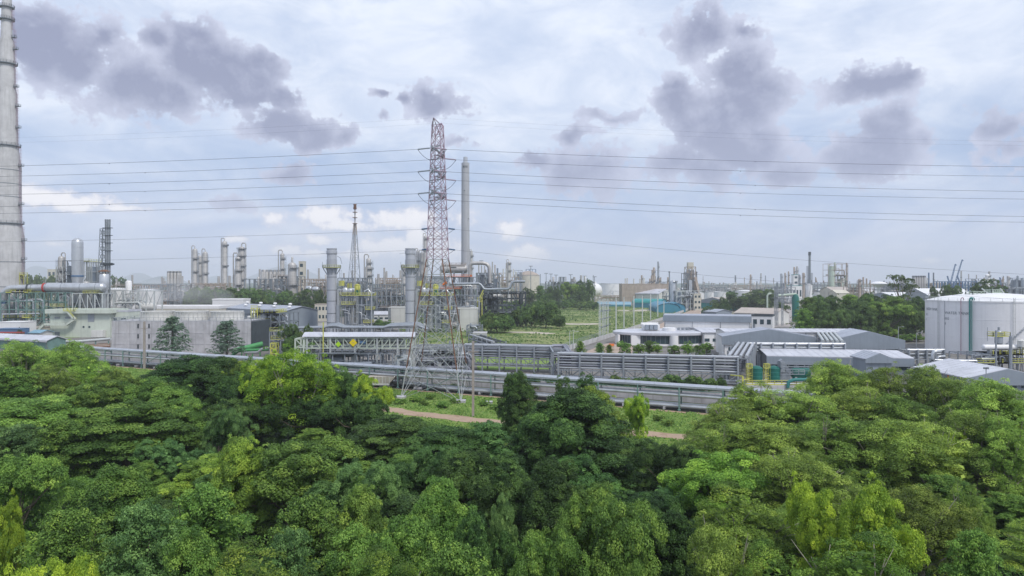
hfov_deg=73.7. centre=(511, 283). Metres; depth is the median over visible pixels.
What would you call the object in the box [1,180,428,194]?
power line
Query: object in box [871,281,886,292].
water tower
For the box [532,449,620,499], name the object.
tree
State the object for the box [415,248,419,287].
distillation column
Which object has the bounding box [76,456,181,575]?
tree
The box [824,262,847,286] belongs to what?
process unit
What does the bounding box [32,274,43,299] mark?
tree
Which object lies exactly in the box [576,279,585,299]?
tree
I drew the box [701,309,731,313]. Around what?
shed
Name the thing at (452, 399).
bush
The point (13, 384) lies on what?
tree
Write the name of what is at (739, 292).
tank
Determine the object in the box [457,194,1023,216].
power line
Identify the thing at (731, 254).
power line
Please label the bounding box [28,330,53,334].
shelter
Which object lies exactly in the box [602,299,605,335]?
lattice post
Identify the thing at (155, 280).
hills
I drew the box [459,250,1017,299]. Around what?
power line
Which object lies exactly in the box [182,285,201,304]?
tree
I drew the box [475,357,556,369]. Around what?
lawn
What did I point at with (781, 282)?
distillation column
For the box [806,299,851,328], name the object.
tree
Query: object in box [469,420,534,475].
tree
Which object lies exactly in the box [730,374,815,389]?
tank slab
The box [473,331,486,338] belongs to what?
building
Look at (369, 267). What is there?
distillation column
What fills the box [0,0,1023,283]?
sky
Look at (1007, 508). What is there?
tree
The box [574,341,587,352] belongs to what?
tree
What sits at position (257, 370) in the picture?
tree
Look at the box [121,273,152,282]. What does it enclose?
hills
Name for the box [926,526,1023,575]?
tree
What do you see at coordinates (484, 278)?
process unit
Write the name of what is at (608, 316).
lattice post
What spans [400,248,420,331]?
exhaust stack
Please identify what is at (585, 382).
tree
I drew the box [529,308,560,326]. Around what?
bush
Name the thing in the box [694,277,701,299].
conveyor
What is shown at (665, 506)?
tree
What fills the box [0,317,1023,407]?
yard
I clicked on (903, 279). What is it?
tree
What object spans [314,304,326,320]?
building
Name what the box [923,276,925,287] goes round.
silo
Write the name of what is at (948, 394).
tree
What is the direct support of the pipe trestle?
on the ground at (46, 304)
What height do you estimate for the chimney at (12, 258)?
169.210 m
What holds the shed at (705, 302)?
on the ground at (46, 304)
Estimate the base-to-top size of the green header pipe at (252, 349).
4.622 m
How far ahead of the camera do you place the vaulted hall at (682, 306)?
591.66 m
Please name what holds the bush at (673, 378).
on the yard at (912, 344)
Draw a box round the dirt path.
[383,407,701,440]
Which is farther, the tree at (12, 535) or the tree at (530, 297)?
the tree at (530, 297)
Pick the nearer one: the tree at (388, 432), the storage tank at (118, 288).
the tree at (388, 432)
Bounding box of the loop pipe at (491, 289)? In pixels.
[450,280,524,293]
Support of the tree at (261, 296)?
on the yard at (912, 344)
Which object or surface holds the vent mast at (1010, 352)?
on the yard at (912, 344)
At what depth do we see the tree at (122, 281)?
897.45 m
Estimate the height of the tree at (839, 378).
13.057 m
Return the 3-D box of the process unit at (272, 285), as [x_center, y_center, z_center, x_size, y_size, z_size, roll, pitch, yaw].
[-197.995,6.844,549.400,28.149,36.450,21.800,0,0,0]
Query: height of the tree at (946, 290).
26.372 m
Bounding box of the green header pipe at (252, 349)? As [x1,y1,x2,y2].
[231,342,269,355]
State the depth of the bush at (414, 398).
143.01 m
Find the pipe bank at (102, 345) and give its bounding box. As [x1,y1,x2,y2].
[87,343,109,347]
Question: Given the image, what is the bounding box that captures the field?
[399,302,689,344]
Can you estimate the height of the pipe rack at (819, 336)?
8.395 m
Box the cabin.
[0,321,35,330]
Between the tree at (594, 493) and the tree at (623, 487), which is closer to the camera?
the tree at (594, 493)
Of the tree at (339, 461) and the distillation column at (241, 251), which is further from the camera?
the distillation column at (241, 251)
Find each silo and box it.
[167,271,169,297]
[170,271,173,293]
[173,271,176,283]
[177,271,179,303]
[261,270,263,288]
[266,270,268,291]
[670,280,677,301]
[918,276,920,287]
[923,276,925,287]
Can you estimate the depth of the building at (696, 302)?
626.00 m
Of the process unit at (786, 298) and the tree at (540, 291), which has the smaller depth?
the tree at (540, 291)
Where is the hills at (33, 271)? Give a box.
[25,266,66,282]
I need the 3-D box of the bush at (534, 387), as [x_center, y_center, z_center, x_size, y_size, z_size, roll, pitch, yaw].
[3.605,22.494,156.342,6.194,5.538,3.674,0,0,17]
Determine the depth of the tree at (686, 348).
233.61 m
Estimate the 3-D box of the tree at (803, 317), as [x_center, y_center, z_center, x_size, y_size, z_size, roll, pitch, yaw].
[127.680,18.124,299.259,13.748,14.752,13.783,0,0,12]
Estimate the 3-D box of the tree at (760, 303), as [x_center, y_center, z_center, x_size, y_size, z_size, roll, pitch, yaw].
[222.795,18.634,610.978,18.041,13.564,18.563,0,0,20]
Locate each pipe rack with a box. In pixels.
[465,343,555,373]
[468,334,506,349]
[557,351,738,386]
[724,341,756,381]
[744,341,845,365]
[816,332,845,346]
[899,348,945,365]
[929,358,977,362]
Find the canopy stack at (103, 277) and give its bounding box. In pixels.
[97,270,110,307]
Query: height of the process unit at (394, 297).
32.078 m
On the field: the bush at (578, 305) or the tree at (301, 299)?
the bush at (578, 305)
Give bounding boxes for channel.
[0,354,710,413]
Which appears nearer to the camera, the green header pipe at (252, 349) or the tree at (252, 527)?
the tree at (252, 527)
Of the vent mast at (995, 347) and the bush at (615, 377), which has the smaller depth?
the bush at (615, 377)
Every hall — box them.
[596,302,630,306]
[632,299,666,307]
[635,289,668,299]
[648,301,679,312]
[667,302,685,311]
[873,292,904,300]
[901,288,968,300]
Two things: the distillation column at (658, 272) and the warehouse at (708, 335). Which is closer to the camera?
the warehouse at (708, 335)
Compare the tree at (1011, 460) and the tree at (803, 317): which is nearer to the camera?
the tree at (1011, 460)
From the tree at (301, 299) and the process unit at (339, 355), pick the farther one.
the tree at (301, 299)
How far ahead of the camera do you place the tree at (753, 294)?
614.55 m
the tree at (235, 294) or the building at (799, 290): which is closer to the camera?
the tree at (235, 294)
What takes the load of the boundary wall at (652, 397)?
on the yard at (912, 344)
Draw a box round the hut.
[36,326,49,329]
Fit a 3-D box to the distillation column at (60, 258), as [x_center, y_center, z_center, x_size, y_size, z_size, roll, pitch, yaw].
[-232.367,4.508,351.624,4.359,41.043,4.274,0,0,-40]
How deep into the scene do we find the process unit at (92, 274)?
352.80 m
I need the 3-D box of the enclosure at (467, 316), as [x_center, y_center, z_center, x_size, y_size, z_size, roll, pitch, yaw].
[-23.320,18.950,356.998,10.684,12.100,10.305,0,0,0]
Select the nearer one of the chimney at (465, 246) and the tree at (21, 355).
the tree at (21, 355)
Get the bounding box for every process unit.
[0,290,56,325]
[45,292,82,322]
[56,267,66,307]
[62,260,85,307]
[72,281,113,307]
[82,259,104,307]
[111,275,149,305]
[111,280,162,310]
[133,277,174,304]
[165,276,195,304]
[191,276,232,297]
[244,269,285,301]
[252,309,298,343]
[269,327,285,354]
[273,267,304,296]
[299,327,426,352]
[300,268,326,299]
[311,343,396,372]
[337,267,372,315]
[367,273,404,310]
[375,268,400,301]
[395,350,412,385]
[415,266,443,311]
[415,341,471,371]
[432,275,478,321]
[443,295,479,328]
[466,323,482,335]
[476,262,493,301]
[477,268,499,314]
[478,291,525,325]
[492,265,504,303]
[496,268,518,300]
[514,270,521,292]
[545,275,591,300]
[595,295,618,301]
[625,278,645,283]
[674,290,699,309]
[681,272,687,304]
[684,262,695,305]
[699,282,730,291]
[726,281,771,292]
[760,282,795,303]
[805,277,827,295]
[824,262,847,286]
[843,277,873,297]
[874,280,911,293]
[926,278,943,287]
[933,281,976,290]
[949,349,1023,370]
[965,274,981,286]
[977,277,1010,286]
[986,278,1023,294]
[1010,276,1021,286]
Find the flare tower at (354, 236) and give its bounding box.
[346,204,361,306]
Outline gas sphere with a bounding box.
[595,282,601,296]
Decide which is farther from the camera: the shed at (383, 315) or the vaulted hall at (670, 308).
the vaulted hall at (670, 308)
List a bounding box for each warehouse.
[663,313,750,328]
[688,327,716,345]
[714,328,844,351]
[717,327,816,355]
[734,307,788,323]
[757,348,914,374]
[820,328,904,350]
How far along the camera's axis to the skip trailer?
162.56 m
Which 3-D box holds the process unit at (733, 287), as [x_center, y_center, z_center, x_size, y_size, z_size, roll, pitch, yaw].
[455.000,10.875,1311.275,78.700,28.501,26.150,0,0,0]
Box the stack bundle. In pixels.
[96,219,113,307]
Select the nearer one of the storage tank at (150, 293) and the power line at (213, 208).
the power line at (213, 208)
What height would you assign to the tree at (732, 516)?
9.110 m
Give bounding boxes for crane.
[952,259,963,286]
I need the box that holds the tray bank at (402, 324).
[293,322,428,329]
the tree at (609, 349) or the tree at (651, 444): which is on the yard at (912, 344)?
the tree at (609, 349)
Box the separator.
[987,327,1010,366]
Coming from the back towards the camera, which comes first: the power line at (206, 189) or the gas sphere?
the gas sphere
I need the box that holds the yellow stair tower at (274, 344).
[270,342,278,355]
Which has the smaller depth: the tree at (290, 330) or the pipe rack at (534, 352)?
the pipe rack at (534, 352)
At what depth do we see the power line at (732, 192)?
158.45 m
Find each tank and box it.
[111,287,124,304]
[134,289,161,305]
[521,271,539,299]
[601,283,621,294]
[704,292,713,298]
[714,292,725,296]
[735,290,751,295]
[750,365,762,381]
[767,365,779,381]
[790,368,810,381]
[806,284,811,296]
[925,288,1023,356]
[1016,339,1023,371]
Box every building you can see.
[37,308,128,336]
[47,269,57,297]
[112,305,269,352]
[114,309,141,319]
[132,305,235,315]
[212,298,250,304]
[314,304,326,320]
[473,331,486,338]
[612,291,618,296]
[613,322,701,345]
[619,284,668,305]
[691,293,700,309]
[751,314,774,327]
[786,285,801,300]
[791,274,798,284]
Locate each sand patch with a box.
[507,331,554,333]
[565,323,599,324]
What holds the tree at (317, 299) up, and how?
on the yard at (912, 344)
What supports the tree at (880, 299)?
on the yard at (912, 344)
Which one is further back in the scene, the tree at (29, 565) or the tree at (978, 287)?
the tree at (978, 287)
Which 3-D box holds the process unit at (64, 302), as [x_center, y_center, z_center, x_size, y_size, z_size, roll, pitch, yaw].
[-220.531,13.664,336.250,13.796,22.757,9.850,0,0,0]
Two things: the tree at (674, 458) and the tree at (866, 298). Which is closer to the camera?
the tree at (674, 458)
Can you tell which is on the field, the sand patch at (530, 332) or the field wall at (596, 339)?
the sand patch at (530, 332)
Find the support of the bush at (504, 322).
on the field
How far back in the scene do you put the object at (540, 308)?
374.65 m
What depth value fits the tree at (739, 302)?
606.33 m
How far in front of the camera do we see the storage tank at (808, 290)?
896.55 m
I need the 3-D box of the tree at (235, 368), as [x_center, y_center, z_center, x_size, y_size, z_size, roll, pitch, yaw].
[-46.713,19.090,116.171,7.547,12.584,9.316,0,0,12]
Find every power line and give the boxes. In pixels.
[0,160,418,176]
[0,194,402,206]
[0,201,413,213]
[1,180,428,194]
[17,229,419,241]
[23,172,404,185]
[25,149,417,165]
[29,250,410,261]
[447,149,1009,166]
[456,180,987,198]
[456,229,1010,273]
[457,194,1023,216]
[458,172,1023,191]
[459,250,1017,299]
[466,201,983,221]
[468,160,965,175]
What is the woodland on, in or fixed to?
on the ground at (46, 304)
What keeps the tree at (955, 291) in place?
on the yard at (912, 344)
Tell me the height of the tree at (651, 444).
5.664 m
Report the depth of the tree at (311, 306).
495.86 m
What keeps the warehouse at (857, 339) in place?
on the yard at (912, 344)
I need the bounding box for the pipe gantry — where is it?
[294,322,417,372]
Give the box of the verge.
[0,357,1023,502]
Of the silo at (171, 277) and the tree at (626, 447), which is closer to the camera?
the tree at (626, 447)
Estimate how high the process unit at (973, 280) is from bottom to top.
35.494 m
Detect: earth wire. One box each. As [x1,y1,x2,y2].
[18,118,421,137]
[445,118,1023,141]
[449,123,1020,145]
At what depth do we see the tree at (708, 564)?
41.67 m
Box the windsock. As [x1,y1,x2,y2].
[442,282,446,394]
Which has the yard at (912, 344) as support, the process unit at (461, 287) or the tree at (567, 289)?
the process unit at (461, 287)
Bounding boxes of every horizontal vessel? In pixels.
[440,264,467,307]
[981,345,1018,369]
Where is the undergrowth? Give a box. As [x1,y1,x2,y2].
[25,401,1020,575]
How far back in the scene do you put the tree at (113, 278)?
898.35 m
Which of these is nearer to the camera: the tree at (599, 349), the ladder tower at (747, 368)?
the ladder tower at (747, 368)
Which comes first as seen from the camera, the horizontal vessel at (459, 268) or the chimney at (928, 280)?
the horizontal vessel at (459, 268)
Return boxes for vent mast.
[995,330,996,365]
[1009,336,1011,368]
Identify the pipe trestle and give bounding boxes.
[67,346,936,412]
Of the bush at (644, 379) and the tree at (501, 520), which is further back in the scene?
the bush at (644, 379)
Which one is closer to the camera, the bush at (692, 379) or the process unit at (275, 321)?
the bush at (692, 379)
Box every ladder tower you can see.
[746,363,752,381]
[763,363,769,381]
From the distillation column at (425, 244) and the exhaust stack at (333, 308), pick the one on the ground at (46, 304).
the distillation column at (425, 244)
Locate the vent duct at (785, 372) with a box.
[777,359,817,379]
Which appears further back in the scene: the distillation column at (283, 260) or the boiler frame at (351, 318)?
the distillation column at (283, 260)
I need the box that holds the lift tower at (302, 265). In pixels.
[298,261,305,292]
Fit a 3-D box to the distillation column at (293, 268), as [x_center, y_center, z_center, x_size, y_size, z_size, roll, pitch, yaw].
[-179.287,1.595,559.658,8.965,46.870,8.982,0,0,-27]
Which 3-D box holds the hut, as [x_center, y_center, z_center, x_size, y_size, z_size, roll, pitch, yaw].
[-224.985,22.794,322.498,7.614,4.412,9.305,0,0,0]
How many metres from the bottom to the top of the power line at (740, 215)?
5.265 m
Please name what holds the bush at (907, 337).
on the yard at (912, 344)
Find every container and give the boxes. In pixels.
[0,328,29,333]
[0,332,24,333]
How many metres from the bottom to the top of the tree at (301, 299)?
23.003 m
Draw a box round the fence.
[505,332,599,349]
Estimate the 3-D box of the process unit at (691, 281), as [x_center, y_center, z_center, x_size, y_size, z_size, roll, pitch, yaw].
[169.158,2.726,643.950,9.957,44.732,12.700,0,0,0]
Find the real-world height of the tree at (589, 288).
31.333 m
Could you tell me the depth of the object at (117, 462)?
69.22 m
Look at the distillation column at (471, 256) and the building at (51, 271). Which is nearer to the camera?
the distillation column at (471, 256)
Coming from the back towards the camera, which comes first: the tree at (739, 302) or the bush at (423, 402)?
the tree at (739, 302)
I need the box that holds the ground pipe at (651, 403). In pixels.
[75,359,938,423]
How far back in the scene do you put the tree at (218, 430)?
89.17 m
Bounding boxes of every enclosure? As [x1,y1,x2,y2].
[388,306,404,322]
[457,308,477,330]
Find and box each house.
[819,287,847,300]
[829,290,848,303]
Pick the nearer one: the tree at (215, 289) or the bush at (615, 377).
the bush at (615, 377)
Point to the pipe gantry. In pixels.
(336, 340)
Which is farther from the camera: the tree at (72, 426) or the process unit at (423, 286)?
the process unit at (423, 286)
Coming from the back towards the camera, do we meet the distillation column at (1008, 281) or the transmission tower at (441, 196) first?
the distillation column at (1008, 281)
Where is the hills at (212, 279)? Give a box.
[202,275,247,283]
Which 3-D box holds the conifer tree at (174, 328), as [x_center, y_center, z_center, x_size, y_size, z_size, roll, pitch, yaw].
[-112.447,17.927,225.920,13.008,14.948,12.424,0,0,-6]
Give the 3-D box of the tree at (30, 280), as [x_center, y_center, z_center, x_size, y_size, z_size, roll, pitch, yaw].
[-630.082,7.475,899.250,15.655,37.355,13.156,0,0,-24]
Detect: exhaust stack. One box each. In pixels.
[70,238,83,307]
[321,248,341,331]
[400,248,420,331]
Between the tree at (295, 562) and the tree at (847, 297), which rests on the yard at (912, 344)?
the tree at (847, 297)
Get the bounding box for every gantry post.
[774,286,775,325]
[776,286,777,325]
[781,286,782,325]
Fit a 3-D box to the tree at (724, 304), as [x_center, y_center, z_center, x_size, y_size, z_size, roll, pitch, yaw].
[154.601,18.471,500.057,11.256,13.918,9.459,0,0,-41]
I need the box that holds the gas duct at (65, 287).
[1,283,106,321]
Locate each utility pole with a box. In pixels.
[140,321,147,369]
[468,341,477,416]
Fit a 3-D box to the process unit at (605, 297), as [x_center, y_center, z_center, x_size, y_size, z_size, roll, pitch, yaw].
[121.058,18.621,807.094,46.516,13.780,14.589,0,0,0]
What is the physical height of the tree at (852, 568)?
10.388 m
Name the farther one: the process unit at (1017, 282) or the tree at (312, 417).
the process unit at (1017, 282)
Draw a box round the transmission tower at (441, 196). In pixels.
[395,117,470,402]
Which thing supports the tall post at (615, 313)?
on the yard at (912, 344)
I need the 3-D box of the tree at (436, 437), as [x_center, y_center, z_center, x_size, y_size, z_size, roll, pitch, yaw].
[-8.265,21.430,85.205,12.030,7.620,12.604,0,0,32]
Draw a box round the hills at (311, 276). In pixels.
[246,264,324,282]
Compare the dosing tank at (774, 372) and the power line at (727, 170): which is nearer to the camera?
the power line at (727, 170)
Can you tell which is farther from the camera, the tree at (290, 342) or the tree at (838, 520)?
the tree at (290, 342)
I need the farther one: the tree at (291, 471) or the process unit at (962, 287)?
the process unit at (962, 287)
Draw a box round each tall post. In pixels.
[615,298,616,329]
[623,297,624,327]
[633,296,634,325]
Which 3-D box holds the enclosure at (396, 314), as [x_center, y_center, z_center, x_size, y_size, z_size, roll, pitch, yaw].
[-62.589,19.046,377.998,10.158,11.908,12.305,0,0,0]
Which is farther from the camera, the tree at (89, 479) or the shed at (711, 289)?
the shed at (711, 289)
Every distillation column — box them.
[55,252,65,308]
[191,245,198,302]
[199,253,202,293]
[201,248,208,283]
[221,238,228,286]
[233,252,243,292]
[237,242,246,288]
[278,250,286,287]
[288,257,298,296]
[364,254,373,299]
[401,264,404,301]
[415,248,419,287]
[419,250,423,310]
[423,233,428,306]
[470,249,473,304]
[506,259,511,301]
[653,267,655,283]
[657,261,658,283]
[780,273,782,299]
[784,273,786,299]
[802,273,805,297]
[858,279,861,297]
[1007,276,1010,286]
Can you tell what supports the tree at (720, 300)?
on the ground at (46, 304)
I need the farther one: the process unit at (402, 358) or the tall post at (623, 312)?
the tall post at (623, 312)
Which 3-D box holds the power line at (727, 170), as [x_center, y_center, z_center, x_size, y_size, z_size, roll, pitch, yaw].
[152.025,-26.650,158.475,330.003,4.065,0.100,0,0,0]
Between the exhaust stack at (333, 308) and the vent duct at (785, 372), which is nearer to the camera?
the vent duct at (785, 372)
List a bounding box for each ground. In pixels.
[0,287,933,431]
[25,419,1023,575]
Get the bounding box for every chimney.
[0,0,27,320]
[461,157,469,296]
[669,271,669,301]
[806,252,810,283]
[928,273,929,287]
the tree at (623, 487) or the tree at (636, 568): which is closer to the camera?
the tree at (636, 568)
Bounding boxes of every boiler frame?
[337,281,375,331]
[416,281,453,332]
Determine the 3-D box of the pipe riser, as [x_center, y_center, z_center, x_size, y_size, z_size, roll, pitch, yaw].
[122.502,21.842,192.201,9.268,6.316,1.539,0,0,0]
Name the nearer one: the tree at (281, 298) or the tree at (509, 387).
the tree at (509, 387)
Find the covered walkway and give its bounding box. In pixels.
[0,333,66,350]
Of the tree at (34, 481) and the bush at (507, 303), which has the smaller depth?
the tree at (34, 481)
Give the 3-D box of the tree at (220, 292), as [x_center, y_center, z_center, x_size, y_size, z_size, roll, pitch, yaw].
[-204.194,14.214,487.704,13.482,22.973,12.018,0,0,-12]
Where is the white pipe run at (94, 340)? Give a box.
[66,338,111,344]
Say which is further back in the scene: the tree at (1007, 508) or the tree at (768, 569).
the tree at (1007, 508)
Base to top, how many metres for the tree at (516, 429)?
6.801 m
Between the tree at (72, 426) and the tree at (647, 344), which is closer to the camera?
the tree at (72, 426)
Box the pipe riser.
[931,350,945,358]
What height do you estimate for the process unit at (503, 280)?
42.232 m
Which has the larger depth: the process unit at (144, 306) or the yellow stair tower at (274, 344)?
the process unit at (144, 306)
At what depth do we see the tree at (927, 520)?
54.01 m
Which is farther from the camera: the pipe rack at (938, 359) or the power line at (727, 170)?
the pipe rack at (938, 359)
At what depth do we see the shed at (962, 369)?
160.58 m
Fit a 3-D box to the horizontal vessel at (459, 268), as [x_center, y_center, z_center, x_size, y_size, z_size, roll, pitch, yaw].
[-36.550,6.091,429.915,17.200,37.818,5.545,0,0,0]
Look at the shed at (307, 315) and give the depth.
363.67 m
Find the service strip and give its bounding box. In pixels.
[114,366,1023,439]
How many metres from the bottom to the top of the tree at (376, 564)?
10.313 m
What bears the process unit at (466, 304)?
on the yard at (912, 344)
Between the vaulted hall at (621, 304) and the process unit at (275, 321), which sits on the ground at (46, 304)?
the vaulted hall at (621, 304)
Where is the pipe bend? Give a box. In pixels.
[549,344,573,374]
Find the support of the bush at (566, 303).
on the field
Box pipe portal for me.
[766,293,803,321]
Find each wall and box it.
[97,351,942,417]
[318,322,326,325]
[568,308,688,348]
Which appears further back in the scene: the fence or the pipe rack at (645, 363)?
the fence
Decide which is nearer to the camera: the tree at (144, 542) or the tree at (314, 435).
the tree at (144, 542)
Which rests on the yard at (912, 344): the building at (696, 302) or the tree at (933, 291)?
the tree at (933, 291)
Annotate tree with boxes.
[0,338,49,380]
[0,366,54,406]
[0,393,87,437]
[0,423,89,490]
[0,448,90,542]
[0,487,26,575]
[0,493,58,519]
[0,529,47,571]
[1,548,100,575]
[7,507,124,575]
[9,363,92,398]
[27,418,109,489]
[28,275,34,298]
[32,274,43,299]
[33,339,110,379]
[39,399,204,468]
[40,276,54,299]
[45,382,116,427]
[45,477,78,503]
[48,274,57,299]
[53,355,109,390]
[54,495,95,514]
[62,476,96,504]
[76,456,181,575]
[81,379,170,418]
[92,365,143,387]
[94,367,135,386]
[96,497,186,575]
[111,274,121,286]
[119,276,132,288]
[122,377,192,444]
[129,395,210,463]
[130,459,174,500]
[133,435,214,481]
[136,354,226,399]
[151,315,193,356]
[155,453,247,505]
[155,494,182,511]
[159,508,253,559]
[161,522,229,575]
[163,481,272,575]
[179,356,249,406]
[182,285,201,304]
[192,287,213,304]
[193,467,271,513]
[199,405,259,464]
[201,285,221,304]
[201,398,294,451]
[205,319,247,354]
[208,371,296,431]
[208,537,302,575]
[209,434,285,543]
[216,287,234,297]
[217,358,253,427]
[225,286,241,297]
[225,288,249,297]
[233,433,365,534]
[238,287,259,303]
[238,349,282,437]
[243,342,343,440]
[252,290,263,303]
[252,393,352,443]
[253,493,354,575]
[256,525,328,575]
[257,288,274,304]
[267,291,291,304]
[277,322,300,349]
[282,334,311,358]
[284,289,296,305]
[293,287,311,306]
[294,428,336,446]
[297,323,315,354]
[303,456,400,553]
[306,290,322,308]
[311,288,326,306]
[317,392,389,445]
[322,365,361,440]
[323,512,439,575]
[330,448,359,471]
[331,475,388,575]
[342,460,383,483]
[344,414,427,461]
[351,369,394,432]
[356,543,429,575]
[358,439,387,462]
[366,453,442,501]
[380,493,440,537]
[384,441,460,497]
[392,424,499,462]
[406,475,477,569]
[407,420,436,461]
[419,537,498,575]
[428,442,515,536]
[453,501,519,575]
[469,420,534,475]
[479,445,571,541]
[483,491,517,575]
[487,370,538,437]
[493,528,590,575]
[501,370,521,435]
[501,386,645,492]
[504,414,527,453]
[509,455,580,555]
[510,399,586,475]
[522,287,535,304]
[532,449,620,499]
[534,285,547,302]
[536,487,625,575]
[543,285,553,294]
[543,293,552,301]
[551,285,562,301]
[555,375,569,405]
[557,480,613,575]
[559,281,578,304]
[565,384,632,471]
[568,291,590,302]
[568,496,669,575]
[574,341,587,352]
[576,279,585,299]
[576,372,597,388]
[577,279,595,301]
[586,438,648,491]
[594,342,604,352]
[598,478,629,496]
[603,344,613,352]
[612,484,685,519]
[616,340,630,353]
[622,437,665,486]
[623,392,649,438]
[624,551,645,575]
[625,500,705,575]
[627,441,702,492]
[632,343,644,353]
[634,485,700,514]
[644,340,655,353]
[652,341,662,353]
[656,448,771,544]
[667,345,679,354]
[677,418,762,474]
[680,340,694,354]
[682,399,781,446]
[685,479,805,575]
[685,509,762,575]
[692,344,706,354]
[701,342,713,354]
[702,415,841,494]
[709,296,726,305]
[709,380,777,420]
[710,303,718,308]
[718,299,731,310]
[725,291,748,310]
[730,296,750,309]
[733,387,847,440]
[735,535,805,575]
[740,289,763,307]
[741,446,862,522]
[744,483,770,510]
[747,296,758,307]
[749,502,855,575]
[751,288,776,307]
[751,297,771,307]
[754,410,898,491]
[776,302,790,309]
[784,471,872,575]
[785,297,819,328]
[790,308,819,328]
[791,358,875,417]
[791,524,916,575]
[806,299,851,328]
[812,293,826,312]
[812,380,894,432]
[822,294,855,328]
[825,415,957,493]
[830,514,855,548]
[836,294,859,325]
[836,297,877,332]
[836,468,898,518]
[839,470,930,575]
[844,392,956,436]
[852,361,919,419]
[854,291,883,332]
[866,299,917,336]
[868,292,892,331]
[870,414,1000,493]
[878,296,909,336]
[886,274,919,302]
[886,483,989,575]
[889,363,970,424]
[900,301,924,339]
[904,474,993,537]
[909,295,924,335]
[924,372,988,433]
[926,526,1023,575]
[928,285,941,297]
[931,405,1023,495]
[935,498,1005,562]
[938,283,953,295]
[941,432,969,496]
[942,477,999,575]
[944,283,962,294]
[944,376,1023,437]
[962,282,979,293]
[962,408,1023,494]
[964,468,1021,490]
[971,284,988,292]
[974,279,1008,292]
[978,491,1023,536]
[995,518,1023,572]
[1003,522,1023,536]
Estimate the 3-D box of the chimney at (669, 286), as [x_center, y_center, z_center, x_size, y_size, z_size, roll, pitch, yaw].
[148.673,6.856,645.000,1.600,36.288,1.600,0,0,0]
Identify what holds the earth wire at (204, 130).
attached to the transmission tower at (441, 196)
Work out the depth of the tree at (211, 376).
114.87 m
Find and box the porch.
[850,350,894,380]
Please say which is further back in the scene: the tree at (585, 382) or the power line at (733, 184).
the power line at (733, 184)
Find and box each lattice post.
[599,299,602,335]
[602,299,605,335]
[604,299,607,334]
[607,298,610,333]
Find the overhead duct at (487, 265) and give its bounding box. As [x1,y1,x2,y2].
[468,261,491,314]
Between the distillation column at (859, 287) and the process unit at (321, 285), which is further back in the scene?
the distillation column at (859, 287)
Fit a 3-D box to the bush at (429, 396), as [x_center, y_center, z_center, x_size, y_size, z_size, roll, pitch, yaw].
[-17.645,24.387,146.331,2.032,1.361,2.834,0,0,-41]
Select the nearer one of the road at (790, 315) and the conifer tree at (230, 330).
the conifer tree at (230, 330)
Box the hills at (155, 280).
[139,276,187,282]
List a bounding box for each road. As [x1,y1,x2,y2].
[584,309,701,353]
[775,300,795,326]
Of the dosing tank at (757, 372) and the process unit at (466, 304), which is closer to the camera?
the dosing tank at (757, 372)
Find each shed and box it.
[226,301,317,330]
[374,311,387,320]
[700,289,723,290]
[701,297,740,309]
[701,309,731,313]
[913,358,1023,390]
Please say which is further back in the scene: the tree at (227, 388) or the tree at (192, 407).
the tree at (227, 388)
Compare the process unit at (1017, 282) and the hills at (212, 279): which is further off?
the hills at (212, 279)
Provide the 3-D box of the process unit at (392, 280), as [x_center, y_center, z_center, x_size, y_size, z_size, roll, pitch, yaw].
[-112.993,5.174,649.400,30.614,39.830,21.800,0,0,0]
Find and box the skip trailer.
[368,375,395,387]
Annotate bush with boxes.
[372,316,393,330]
[393,398,406,403]
[409,395,422,401]
[419,400,428,404]
[426,394,435,398]
[435,400,448,407]
[449,397,460,402]
[478,399,489,405]
[479,313,491,330]
[482,310,511,331]
[487,309,515,331]
[488,404,502,409]
[500,300,522,308]
[511,307,528,323]
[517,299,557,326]
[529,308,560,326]
[529,370,540,389]
[547,315,565,326]
[550,299,575,307]
[571,300,593,308]
[581,302,599,309]
[609,371,634,387]
[632,375,657,387]
[645,377,669,389]
[653,414,665,420]
[661,420,674,425]
[662,374,692,388]
[685,375,717,391]
[703,376,726,385]
[895,334,917,340]
[910,333,924,340]
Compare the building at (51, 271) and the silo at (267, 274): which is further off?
the building at (51, 271)
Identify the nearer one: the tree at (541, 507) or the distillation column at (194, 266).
the tree at (541, 507)
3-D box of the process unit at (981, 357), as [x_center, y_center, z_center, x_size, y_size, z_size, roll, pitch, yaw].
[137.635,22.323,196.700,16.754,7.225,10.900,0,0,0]
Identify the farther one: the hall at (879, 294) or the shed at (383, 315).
the hall at (879, 294)
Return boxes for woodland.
[28,283,1004,298]
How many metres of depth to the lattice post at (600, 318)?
304.75 m

